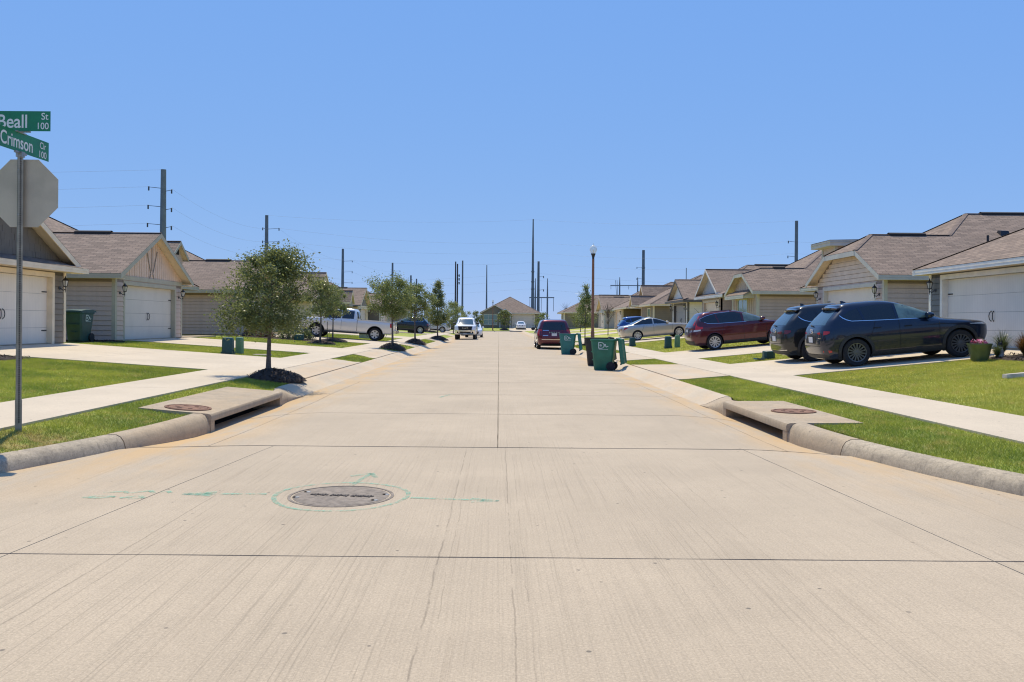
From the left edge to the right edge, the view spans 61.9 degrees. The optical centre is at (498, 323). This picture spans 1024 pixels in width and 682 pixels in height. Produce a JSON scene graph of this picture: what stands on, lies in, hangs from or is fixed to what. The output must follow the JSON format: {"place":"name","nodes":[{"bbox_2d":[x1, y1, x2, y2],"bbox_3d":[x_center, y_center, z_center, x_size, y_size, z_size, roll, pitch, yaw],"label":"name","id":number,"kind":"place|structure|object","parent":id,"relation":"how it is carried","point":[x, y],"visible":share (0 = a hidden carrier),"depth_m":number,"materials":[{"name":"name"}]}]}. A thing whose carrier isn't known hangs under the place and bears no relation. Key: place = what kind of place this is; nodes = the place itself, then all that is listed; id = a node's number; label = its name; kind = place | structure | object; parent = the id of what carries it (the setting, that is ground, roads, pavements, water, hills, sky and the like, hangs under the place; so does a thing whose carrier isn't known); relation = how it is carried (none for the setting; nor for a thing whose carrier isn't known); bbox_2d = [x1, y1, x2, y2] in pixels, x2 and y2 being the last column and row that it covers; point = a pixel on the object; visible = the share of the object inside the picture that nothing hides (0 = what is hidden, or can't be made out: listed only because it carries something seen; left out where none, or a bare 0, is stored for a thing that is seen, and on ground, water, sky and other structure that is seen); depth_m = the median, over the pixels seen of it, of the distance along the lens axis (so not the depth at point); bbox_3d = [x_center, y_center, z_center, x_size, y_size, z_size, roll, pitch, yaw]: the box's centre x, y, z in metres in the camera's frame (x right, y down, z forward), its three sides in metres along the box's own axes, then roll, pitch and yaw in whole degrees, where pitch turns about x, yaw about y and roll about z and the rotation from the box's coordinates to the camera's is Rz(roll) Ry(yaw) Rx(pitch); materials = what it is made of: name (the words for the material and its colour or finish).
{"place":"outdoors","nodes":[
{"label":"outdoors","id":0,"kind":"place"},
{"bbox_2d":[0,343,361,378],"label":"driveway","id":1,"kind":"structure","parent":0,"point":[137,356],"depth_m":23.84,"materials":[{"name":"concrete"}]},
{"bbox_2d":[0,330,452,430],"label":"sidewalk","id":2,"kind":"structure","parent":0,"point":[47,407],"depth_m":14.81,"materials":[{"name":"concrete"}]},
{"bbox_2d":[429,321,450,331],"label":"parked car","id":3,"kind":"object","parent":2,"relation":"on","point":[442,328],"visible":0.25,"depth_m":103.11,"materials":[{"name":"paint"}]},
{"bbox_2d":[0,330,454,452],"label":"lawn","id":4,"kind":"structure","parent":0,"point":[115,418],"depth_m":11.64,"materials":[{"name":"plant"}]},
{"bbox_2d":[0,354,33,360],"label":"mulch bed","id":5,"kind":"object","parent":4,"relation":"on","point":[5,357],"visible":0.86,"depth_m":20.16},
{"bbox_2d":[0,111,57,431],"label":"street sign","id":6,"kind":"object","parent":4,"relation":"on","point":[28,193],"visible":1,"depth_m":9.62,"materials":[{"name":"metal"}]},
{"bbox_2d":[0,217,88,345],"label":"house","id":7,"kind":"structure","parent":4,"relation":"on","point":[50,261],"depth_m":25.84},
{"bbox_2d":[0,273,46,344],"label":"garage door","id":8,"kind":"structure","parent":7,"relation":"in","point":[34,288],"depth_m":25.52,"materials":[{"name":"white"}]},
{"bbox_2d":[66,309,95,341],"bbox_3d":[-14.621,0.077,29.749,0.700,1.136,0.918,0,0,6],"label":"wheeled bin","id":9,"kind":"object","parent":4,"relation":"on","point":[79,322],"visible":0.96,"depth_m":29.43,"materials":[{"name":"green plastic"}]},
{"bbox_2d":[66,339,123,342],"bbox_3d":[-14.755,0.645,30.649,2.495,0.151,1.072,0,0,0],"label":"mulch bed","id":10,"kind":"object","parent":4,"relation":"on","point":[96,341],"visible":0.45,"depth_m":30.48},
{"bbox_2d":[44,217,214,340],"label":"house","id":11,"kind":"structure","parent":4,"relation":"on","point":[132,285],"depth_m":33.32,"materials":[{"name":"wood"}]},
{"bbox_2d":[125,285,170,338],"bbox_3d":[-14.138,-0.393,34.350,0.128,2.120,4.920,0,0,0],"label":"garage door","id":12,"kind":"structure","parent":11,"relation":"in","point":[147,310],"depth_m":34.36,"materials":[{"name":"white"}]},
{"bbox_2d":[221,337,234,353],"bbox_3d":[-8.940,0.799,28.200,0.391,0.650,0.357,0,0,0],"label":"utility pedestal","id":13,"kind":"object","parent":4,"relation":"on","point":[228,347],"visible":0.84,"depth_m":28.04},
{"bbox_2d":[182,250,278,334],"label":"house","id":14,"kind":"structure","parent":4,"relation":"on","point":[203,274],"depth_m":46.39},
{"bbox_2d":[235,337,243,353],"bbox_3d":[-8.807,0.804,29.000,0.250,0.660,0.250,0,0,0],"label":"utility pedestal","id":15,"kind":"object","parent":4,"relation":"on","point":[239,345],"visible":0.89,"depth_m":28.89,"materials":[{"name":"metal"}]},
{"bbox_2d":[247,367,306,382],"bbox_3d":[-5.056,1.146,19.082,1.472,0.314,1.440,0,0,0],"label":"mulch mound","id":16,"kind":"object","parent":4,"relation":"on","point":[275,375],"visible":0.96,"depth_m":18.75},
{"bbox_2d":[201,238,333,368],"bbox_3d":[-5.100,-0.423,19.093,2.606,3.127,2.367,0,0,-40],"label":"oak tree","id":17,"kind":"object","parent":16,"relation":"on","point":[280,268],"visible":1,"depth_m":18.86,"materials":[{"name":"green plant"}]},
{"bbox_2d":[232,334,332,341],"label":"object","id":18,"kind":"object","parent":4,"relation":"on","point":[274,337],"visible":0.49,"depth_m":44.97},
{"bbox_2d":[279,325,297,338],"bbox_3d":[-11.172,0.352,45.390,1.075,1.137,1.141,0,0,0],"label":"bush","id":19,"kind":"object","parent":18,"relation":"on","point":[287,336],"visible":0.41,"depth_m":45.30,"materials":[{"name":"green plant"}]},
{"bbox_2d":[300,328,315,339],"bbox_3d":[-10.425,0.567,46.193,1.110,0.821,0.930,0,0,-32],"label":"bush","id":20,"kind":"object","parent":18,"relation":"on","point":[309,334],"visible":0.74,"depth_m":46.17,"materials":[{"name":"green plant"}]},
{"bbox_2d":[274,272,329,331],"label":"house","id":21,"kind":"structure","parent":4,"relation":"on","point":[305,303],"depth_m":64.29,"materials":[{"name":"beige"}]},
{"bbox_2d":[307,340,334,344],"bbox_3d":[-8.972,0.947,42.894,1.556,0.249,1.555,0,0,0],"label":"mulch mound","id":22,"kind":"object","parent":4,"relation":"on","point":[321,342],"visible":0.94,"depth_m":42.52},
{"bbox_2d":[303,277,341,339],"bbox_3d":[-8.974,-0.675,42.957,2.064,3.377,1.866,0,0,-34],"label":"oak tree","id":23,"kind":"object","parent":4,"relation":"on","point":[321,293],"visible":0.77,"depth_m":42.82,"materials":[{"name":"green plant"}]},
{"bbox_2d":[316,280,350,337],"bbox_3d":[-9.210,-0.678,47.204,1.930,3.349,1.952,0,0,40],"label":"oak tree","id":24,"kind":"object","parent":4,"relation":"on","point":[339,301],"visible":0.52,"depth_m":47.17,"materials":[{"name":"green plant"}]},
{"bbox_2d":[321,338,346,341],"bbox_3d":[-9.204,0.923,47.225,1.745,0.264,1.770,0,0,0],"label":"mulch mound","id":25,"kind":"object","parent":4,"relation":"on","point":[335,339],"visible":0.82,"depth_m":46.80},
{"bbox_2d":[331,287,369,319],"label":"house","id":26,"kind":"structure","parent":4,"relation":"on","point":[356,299],"depth_m":86.28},
{"bbox_2d":[329,282,387,320],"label":"house","id":27,"kind":"structure","parent":4,"relation":"on","point":[373,316],"depth_m":100.50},
{"bbox_2d":[379,342,405,350],"bbox_3d":[-5.097,1.104,40.609,1.479,0.384,1.501,0,0,0],"label":"mulch mound","id":28,"kind":"object","parent":4,"relation":"on","point":[393,346],"visible":0.94,"depth_m":40.20,"materials":[{"name":"wood"}]},
{"bbox_2d":[362,270,418,342],"bbox_3d":[-5.129,-0.724,40.554,2.793,3.647,2.501,0,0,0],"label":"oak tree","id":29,"kind":"object","parent":28,"relation":"on","point":[388,293],"visible":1,"depth_m":40.32,"materials":[{"name":"green plant"}]},
{"bbox_2d":[405,338,425,344],"bbox_3d":[-5.064,1.100,51.409,1.507,0.404,1.522,0,0,0],"label":"mulch mound","id":30,"kind":"object","parent":4,"relation":"on","point":[416,341],"visible":0.89,"depth_m":50.99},
{"bbox_2d":[397,282,439,338],"bbox_3d":[-5.008,-0.740,51.281,3.050,3.643,2.355,0,0,34],"label":"oak tree","id":31,"kind":"object","parent":30,"relation":"on","point":[423,301],"visible":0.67,"depth_m":51.15,"materials":[{"name":"green plant"}]},
{"bbox_2d":[430,335,448,340],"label":"mulch mound","id":32,"kind":"object","parent":4,"relation":"on","point":[441,338],"visible":0.86,"depth_m":66.04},
{"bbox_2d":[425,279,452,335],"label":"oak tree","id":33,"kind":"object","parent":32,"relation":"on","point":[437,319],"visible":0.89,"depth_m":66.30,"materials":[{"name":"green plant"}]},
{"bbox_2d":[436,301,467,333],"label":"oak tree","id":34,"kind":"object","parent":4,"relation":"on","point":[453,305],"visible":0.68,"depth_m":99.90,"materials":[{"name":"green plant"}]},
{"bbox_2d":[451,305,470,326],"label":"oak tree","id":35,"kind":"object","parent":4,"relation":"on","point":[469,313],"visible":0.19,"depth_m":117.88,"materials":[{"name":"green plant"}]},
{"bbox_2d":[129,337,399,358],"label":"driveway","id":36,"kind":"structure","parent":0,"point":[376,353],"depth_m":34.91,"materials":[{"name":"concrete"}]},
{"bbox_2d":[258,334,426,346],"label":"driveway","id":37,"kind":"structure","parent":0,"point":[367,341],"depth_m":49.99,"materials":[{"name":"concrete"}]},
{"bbox_2d":[299,308,398,340],"bbox_3d":[-9.332,0.024,53.400,6.020,1.900,2.399,4,0,0],"label":"pickup truck","id":38,"kind":"object","parent":37,"relation":"on","point":[354,323],"visible":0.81,"depth_m":52.46,"materials":[{"name":"silver metal"}]},
{"bbox_2d":[328,332,437,340],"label":"driveway","id":39,"kind":"structure","parent":0,"point":[389,336],"depth_m":65.15,"materials":[{"name":"concrete"}]},
{"bbox_2d":[399,331,454,335],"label":"driveway","id":40,"kind":"structure","parent":0,"point":[425,333],"depth_m":87.60,"materials":[{"name":"concrete"}]},
{"bbox_2d":[397,317,429,333],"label":"parked car","id":41,"kind":"object","parent":40,"relation":"on","point":[422,326],"visible":0.64,"depth_m":87.11,"materials":[{"name":"blue paint"}]},
{"bbox_2d":[483,328,509,330],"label":"lawn","id":42,"kind":"structure","parent":0,"point":[490,329],"depth_m":152.75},
{"bbox_2d":[471,310,483,324],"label":"oak tree","id":43,"kind":"object","parent":42,"relation":"on","point":[478,318],"visible":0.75,"depth_m":151.59,"materials":[{"name":"green plant"}]},
{"bbox_2d":[480,297,540,327],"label":"house","id":44,"kind":"structure","parent":42,"relation":"on","point":[518,310],"depth_m":160.08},
{"bbox_2d":[484,314,496,324],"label":"window","id":45,"kind":"structure","parent":44,"relation":"in","point":[487,317],"depth_m":159.37,"materials":[{"name":"glass"}]},
{"bbox_2d":[512,315,533,327],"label":"garage door","id":46,"kind":"structure","parent":44,"relation":"in","point":[528,319],"depth_m":160.15,"materials":[{"name":"white"}]},
{"bbox_2d":[534,312,549,323],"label":"oak tree","id":47,"kind":"object","parent":42,"relation":"on","point":[542,316],"visible":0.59,"depth_m":150.32,"materials":[{"name":"green plant"}]},
{"bbox_2d":[0,332,1023,681],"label":"road","id":48,"kind":"structure","parent":0,"point":[574,518],"depth_m":5.65,"materials":[{"name":"concrete"}]},
{"bbox_2d":[139,387,282,432],"bbox_3d":[-4.672,1.468,14.325,1.060,0.490,4.050,0,0,0],"label":"storm drain","id":49,"kind":"object","parent":48,"relation":"on","point":[216,406],"visible":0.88,"depth_m":13.96,"materials":[{"name":"concrete"}]},
{"bbox_2d":[0,335,461,472],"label":"kerb","id":50,"kind":"structure","parent":48,"relation":"on","point":[192,425],"depth_m":10.79,"materials":[{"name":"concrete"}]},
{"bbox_2d":[287,486,393,506],"bbox_3d":[-1.357,1.494,7.350,0.904,0.030,0.904,0,0,8],"label":"manhole cover","id":51,"kind":"object","parent":48,"relation":"on","point":[339,496],"visible":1,"depth_m":7.30,"materials":[{"name":"metal"}]},
{"bbox_2d":[453,317,478,338],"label":"pickup truck","id":52,"kind":"object","parent":48,"relation":"on","point":[465,326],"visible":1,"depth_m":76.83,"materials":[{"name":"white paint"}]},
{"bbox_2d":[465,324,483,336],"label":"parked car","id":53,"kind":"object","parent":48,"relation":"on","point":[480,331],"visible":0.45,"depth_m":88.81,"materials":[{"name":"white paint"}]},
{"bbox_2d":[531,319,570,348],"bbox_3d":[3.215,0.656,51.894,2.416,1.750,5.152,0,0,0],"label":"parked car","id":54,"kind":"object","parent":48,"relation":"on","point":[547,332],"visible":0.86,"depth_m":49.50,"materials":[{"name":"red paint"}]},
{"bbox_2d":[559,333,582,354],"bbox_3d":[3.543,1.022,41.979,1.125,1.066,0.690,0,0,9],"label":"wheeled bin","id":55,"kind":"object","parent":48,"relation":"on","point":[567,342],"visible":1,"depth_m":41.70,"materials":[{"name":"green plastic"}]},
{"bbox_2d":[584,337,616,365],"bbox_3d":[3.682,1.023,30.872,1.125,1.066,0.690,0,0,12],"label":"wheeled bin","id":56,"kind":"object","parent":48,"relation":"on","point":[589,352],"visible":0.28,"depth_m":30.67,"materials":[{"name":"black plastic"}]},
{"bbox_2d":[590,338,626,370],"bbox_3d":[3.609,1.022,28.064,1.125,1.066,0.690,0,0,16],"label":"wheeled bin","id":57,"kind":"object","parent":48,"relation":"on","point":[603,351],"visible":1,"depth_m":27.82,"materials":[{"name":"green plastic"}]},
{"bbox_2d":[522,331,1023,495],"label":"kerb","id":58,"kind":"structure","parent":48,"relation":"on","point":[811,437],"depth_m":9.80,"materials":[{"name":"concrete"}]},
{"bbox_2d":[723,401,861,441],"bbox_3d":[4.468,1.567,13.350,1.060,0.438,3.300,0,0,0],"label":"storm drain","id":59,"kind":"object","parent":48,"relation":"on","point":[784,416],"visible":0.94,"depth_m":12.95,"materials":[{"name":"concrete"}]},
{"bbox_2d":[0,0,1023,319],"label":"sky","id":60,"kind":"structure","parent":0,"point":[437,121],"materials":[{"name":"blue"}]},
{"bbox_2d":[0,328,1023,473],"bbox_3d":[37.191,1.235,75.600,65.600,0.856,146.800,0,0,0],"label":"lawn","id":61,"kind":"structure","parent":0,"point":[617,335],"depth_m":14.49,"materials":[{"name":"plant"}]},
{"bbox_2d":[567,304,590,331],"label":"oak tree","id":62,"kind":"object","parent":61,"relation":"on","point":[573,317],"visible":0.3,"depth_m":103.99,"materials":[{"name":"green plant"}]},
{"bbox_2d":[574,282,599,343],"bbox_3d":[5.408,-0.620,52.662,1.631,4.128,1.697,0,0,0],"label":"oak tree","id":63,"kind":"object","parent":61,"relation":"on","point":[586,298],"visible":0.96,"depth_m":52.54,"materials":[{"name":"green plant"}]},
{"bbox_2d":[557,295,629,328],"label":"house","id":64,"kind":"structure","parent":61,"relation":"on","point":[565,312],"depth_m":138.01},
{"bbox_2d":[590,245,596,336],"bbox_3d":[4.931,-1.371,44.700,0.372,5.680,0.372,0,0,0],"label":"street lamp","id":65,"kind":"object","parent":61,"relation":"on","point":[592,310],"visible":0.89,"depth_m":44.64,"materials":[{"name":"black metal"}]},
{"bbox_2d":[603,304,613,330],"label":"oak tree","id":66,"kind":"object","parent":61,"relation":"on","point":[607,314],"visible":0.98,"depth_m":77.77,"materials":[{"name":"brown plant"}]},
{"bbox_2d":[596,291,638,328],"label":"house","id":67,"kind":"structure","parent":61,"relation":"on","point":[610,301],"depth_m":115.22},
{"bbox_2d":[611,282,673,328],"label":"house","id":68,"kind":"structure","parent":61,"relation":"on","point":[623,310],"depth_m":96.50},
{"bbox_2d":[629,275,702,321],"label":"house","id":69,"kind":"structure","parent":61,"relation":"on","point":[648,300],"depth_m":82.09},
{"bbox_2d":[664,336,671,348],"bbox_3d":[8.418,1.001,42.400,0.369,0.700,0.357,0,0,0],"label":"utility pedestal","id":70,"kind":"object","parent":61,"relation":"on","point":[668,342],"visible":0.9,"depth_m":42.24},
{"bbox_2d":[660,264,788,322],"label":"house","id":71,"kind":"structure","parent":61,"relation":"on","point":[682,301],"depth_m":65.41,"materials":[{"name":"beige"}]},
{"bbox_2d":[676,305,684,322],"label":"garage door","id":72,"kind":"structure","parent":71,"relation":"in","point":[680,312],"depth_m":66.47,"materials":[{"name":"white"}]},
{"bbox_2d":[694,250,821,319],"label":"house","id":73,"kind":"structure","parent":61,"relation":"on","point":[772,293],"depth_m":48.02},
{"bbox_2d":[706,302,717,311],"bbox_3d":[14.144,-0.327,56.300,0.128,2.120,4.020,0,0,0],"label":"garage door","id":74,"kind":"structure","parent":73,"relation":"in","point":[709,306],"depth_m":56.80,"materials":[{"name":"white"}]},
{"bbox_2d":[737,298,747,312],"bbox_3d":[13.992,-0.568,48.950,0.065,1.650,1.950,0,0,0],"label":"window","id":75,"kind":"structure","parent":73,"relation":"in","point":[742,304],"depth_m":48.94,"materials":[{"name":"glass"}]},
{"bbox_2d":[761,351,775,358],"bbox_3d":[9.018,1.111,28.500,0.391,0.370,0.378,0,0,0],"label":"utility pedestal","id":76,"kind":"object","parent":61,"relation":"on","point":[768,354],"visible":0.76,"depth_m":28.32,"materials":[{"name":"metal"}]},
{"bbox_2d":[800,212,1023,311],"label":"house","id":77,"kind":"structure","parent":61,"relation":"on","point":[874,267],"depth_m":33.65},
{"bbox_2d":[828,287,873,303],"bbox_3d":[14.144,-0.327,34.250,0.128,2.120,4.920,0,0,0],"label":"garage door","id":78,"kind":"structure","parent":77,"relation":"in","point":[859,294],"depth_m":34.26,"materials":[{"name":"white"}]},
{"bbox_2d":[912,228,1023,349],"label":"house","id":79,"kind":"structure","parent":61,"relation":"on","point":[984,282],"depth_m":24.86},
{"bbox_2d":[948,272,1023,347],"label":"garage door","id":80,"kind":"structure","parent":79,"relation":"in","point":[997,301],"depth_m":24.45,"materials":[{"name":"white"}]},
{"bbox_2d":[966,339,992,361],"bbox_3d":[11.915,0.674,21.150,0.570,0.576,0.570,0,0,0],"label":"flower pot","id":81,"kind":"object","parent":61,"relation":"on","point":[979,350],"visible":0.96,"depth_m":20.98,"materials":[{"name":"green ceramic"}]},
{"bbox_2d":[989,352,1023,360],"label":"mulch bed","id":82,"kind":"object","parent":61,"relation":"on","point":[1017,357],"visible":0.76,"depth_m":20.90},
{"bbox_2d":[991,343,1003,356],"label":"ornamental grass","id":83,"kind":"object","parent":82,"relation":"on","point":[996,351],"depth_m":21.20,"materials":[{"name":"green plant"}]},
{"bbox_2d":[991,330,1015,352],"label":"ornamental grass","id":84,"kind":"object","parent":82,"relation":"on","point":[1005,343],"depth_m":21.53,"materials":[{"name":"green plant"}]},
{"bbox_2d":[1007,332,1023,355],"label":"ornamental grass","id":85,"kind":"object","parent":82,"relation":"on","point":[1020,345],"depth_m":20.79,"materials":[{"name":"red plant"}]},
{"bbox_2d":[1002,372,1023,378],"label":"edging stone","id":86,"kind":"object","parent":61,"relation":"on","point":[1014,375],"visible":0.67,"depth_m":16.92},
{"bbox_2d":[509,328,535,330],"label":"driveway","id":87,"kind":"structure","parent":0,"point":[515,329],"depth_m":153.10,"materials":[{"name":"concrete"}]},
{"bbox_2d":[515,321,525,328],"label":"parked car","id":88,"kind":"object","parent":87,"relation":"on","point":[520,324],"visible":1,"depth_m":153.32,"materials":[{"name":"white paint"}]},
{"bbox_2d":[575,335,684,344],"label":"driveway","id":89,"kind":"structure","parent":0,"point":[649,339],"depth_m":56.19,"materials":[{"name":"concrete"}]},
{"bbox_2d":[618,317,687,339],"bbox_3d":[10.475,0.305,57.597,4.821,1.468,2.133,-5,0,-2],"label":"parked car","id":90,"kind":"object","parent":89,"relation":"on","point":[639,329],"visible":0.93,"depth_m":56.73,"materials":[{"name":"silver metal"}]},
{"bbox_2d":[617,316,644,332],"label":"parked car","id":91,"kind":"object","parent":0,"point":[626,320],"visible":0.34,"depth_m":65.73,"materials":[{"name":"blue paint"}]},
{"bbox_2d":[616,343,771,360],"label":"driveway","id":92,"kind":"structure","parent":0,"point":[731,351],"depth_m":34.68,"materials":[{"name":"concrete"}]},
{"bbox_2d":[684,308,775,349],"bbox_3d":[10.467,0.107,37.449,4.500,1.862,2.119,-5,0,-1],"label":"parked car","id":93,"kind":"object","parent":92,"relation":"on","point":[714,330],"visible":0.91,"depth_m":36.57,"materials":[{"name":"red paint"}]},
{"bbox_2d":[575,337,1023,443],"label":"sidewalk","id":94,"kind":"structure","parent":0,"point":[995,424],"depth_m":14.57,"materials":[{"name":"concrete"}]},
{"bbox_2d":[632,349,1021,379],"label":"driveway","id":95,"kind":"structure","parent":0,"point":[799,366],"depth_m":23.43,"materials":[{"name":"concrete"}]},
{"bbox_2d":[769,303,835,360],"bbox_3d":[10.703,0.145,26.251,4.499,1.745,2.158,-5,0,1],"label":"parked car","id":96,"kind":"object","parent":95,"relation":"on","point":[787,331],"visible":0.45,"depth_m":25.57,"materials":[{"name":"black paint"}]},
{"bbox_2d":[805,301,986,365],"bbox_3d":[10.744,0.141,23.252,4.498,1.745,2.158,-5,0,1],"label":"parked car","id":97,"kind":"object","parent":95,"relation":"on","point":[858,333],"visible":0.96,"depth_m":22.40,"materials":[{"name":"blue paint"}]},
{"bbox_3d":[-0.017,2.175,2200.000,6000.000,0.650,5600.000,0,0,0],"label":"ground","id":98,"kind":"structure","parent":0,"visible":0},
{"bbox_2d":[147,169,171,238],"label":"transmission pole","id":99,"kind":"object","parent":98,"relation":"on","point":[163,209],"visible":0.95,"depth_m":174.61,"materials":[{"name":"metal"}]},
{"bbox_2d":[262,215,279,253],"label":"transmission pole","id":100,"kind":"object","parent":98,"relation":"on","point":[266,229],"visible":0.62,"depth_m":261.55,"materials":[{"name":"metal"}]},
{"bbox_2d":[341,249,352,286],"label":"transmission pole","id":101,"kind":"object","parent":98,"relation":"on","point":[342,274],"visible":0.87,"depth_m":378.61,"materials":[{"name":"metal"}]},
{"bbox_2d":[455,261,459,318],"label":"twin pole","id":102,"kind":"object","parent":98,"relation":"on","point":[457,284],"visible":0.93,"depth_m":299.77,"materials":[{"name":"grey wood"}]},
{"bbox_2d":[531,219,533,308],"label":"transmission pole","id":103,"kind":"object","parent":98,"relation":"on","point":[532,291],"visible":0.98,"depth_m":329.64,"materials":[{"name":"metal"}]},
{"bbox_2d":[537,261,543,318],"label":"transmission pole","id":104,"kind":"object","parent":98,"relation":"on","point":[538,285],"visible":0.93,"depth_m":331.72,"materials":[{"name":"metal"}]},
{"bbox_2d":[529,278,553,318],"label":"pole frame","id":105,"kind":"object","parent":98,"relation":"on","point":[535,297],"visible":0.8,"depth_m":399.80,"materials":[{"name":"metal"}]},
{"bbox_2d":[610,277,640,294],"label":"pole frame","id":106,"kind":"object","parent":98,"relation":"on","point":[619,285],"visible":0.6,"depth_m":449.80,"materials":[{"name":"metal"}]},
{"bbox_2d":[636,250,644,284],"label":"transmission pole","id":107,"kind":"object","parent":98,"relation":"on","point":[643,267],"visible":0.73,"depth_m":385.53,"materials":[{"name":"metal"}]},
{"bbox_2d":[787,221,797,261],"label":"transmission pole","id":108,"kind":"object","parent":98,"relation":"on","point":[796,240],"visible":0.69,"depth_m":274.54,"materials":[{"name":"metal"}]},
{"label":"mulch mound","id":109,"kind":"object","parent":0,"visible":0},
{"bbox_2d":[495,310,512,327],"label":"oak tree","id":110,"kind":"object","parent":109,"relation":"on","point":[500,314],"visible":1,"depth_m":151.22,"materials":[{"name":"green plant"}]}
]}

